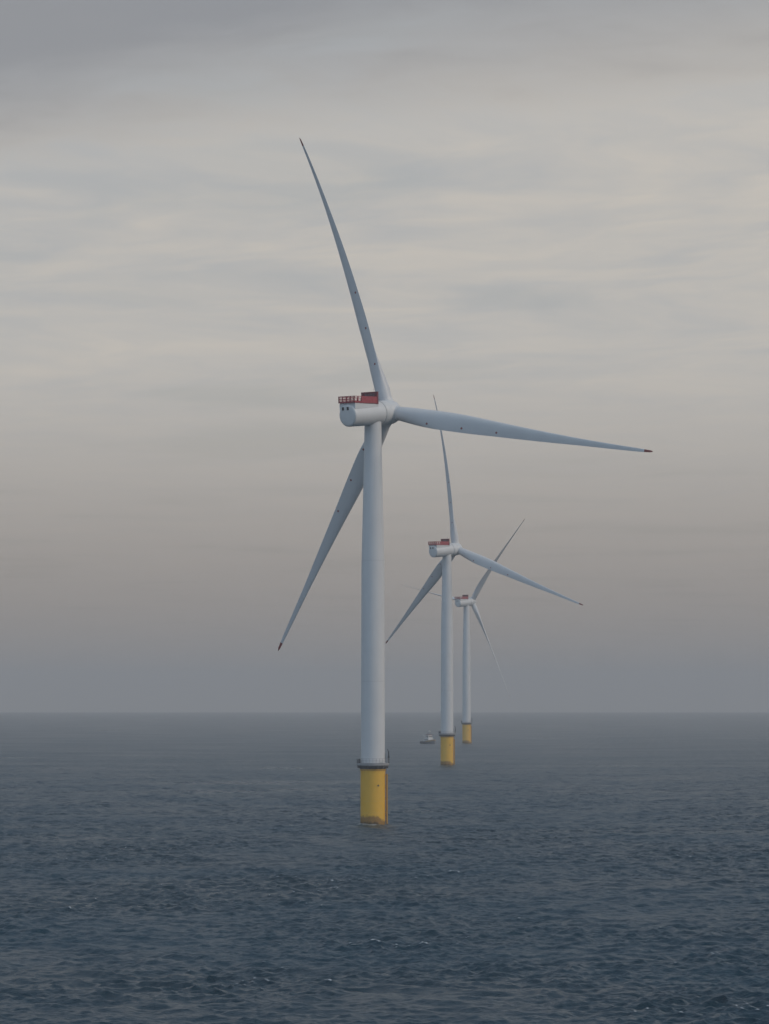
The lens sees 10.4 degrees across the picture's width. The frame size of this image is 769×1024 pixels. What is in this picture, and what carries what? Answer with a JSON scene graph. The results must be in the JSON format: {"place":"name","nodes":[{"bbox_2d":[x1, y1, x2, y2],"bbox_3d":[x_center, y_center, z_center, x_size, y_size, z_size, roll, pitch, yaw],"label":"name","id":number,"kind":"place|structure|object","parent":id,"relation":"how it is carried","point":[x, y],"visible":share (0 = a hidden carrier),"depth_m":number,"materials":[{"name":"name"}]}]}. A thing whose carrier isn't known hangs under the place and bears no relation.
{"place":"outdoors","nodes":[
{"label":"outdoors","id":0,"kind":"place"},
{"bbox_2d":[0,712,768,1023],"bbox_3d":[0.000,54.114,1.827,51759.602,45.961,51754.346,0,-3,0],"label":"sea","id":1,"kind":"structure","parent":0,"point":[506,868],"depth_m":783.76,"materials":[{"name":"liquid"}]},
{"bbox_2d":[420,731,435,743],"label":"service vessel","id":2,"kind":"object","parent":1,"relation":"on","point":[428,739],"visible":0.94,"depth_m":3113.47,"materials":[{"name":"paint"}]},
{"bbox_2d":[405,519,524,742],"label":"wind turbine","id":3,"kind":"object","parent":1,"relation":"in","point":[465,601],"visible":0.94,"depth_m":3154.62,"materials":[{"name":"metal"}]},
{"bbox_2d":[278,139,652,824],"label":"wind turbine","id":4,"kind":"object","parent":1,"relation":"in","point":[378,413],"visible":1,"depth_m":1081.85,"materials":[{"name":"metal"}]},
{"bbox_2d":[386,395,582,765],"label":"wind turbine","id":5,"kind":"object","parent":1,"relation":"in","point":[446,550],"visible":1,"depth_m":2065.76,"materials":[{"name":"metal"}]},
{"bbox_2d":[0,0,768,711],"label":"sky","id":6,"kind":"structure","parent":0,"point":[551,216],"materials":[{"name":"grey"}]}
]}

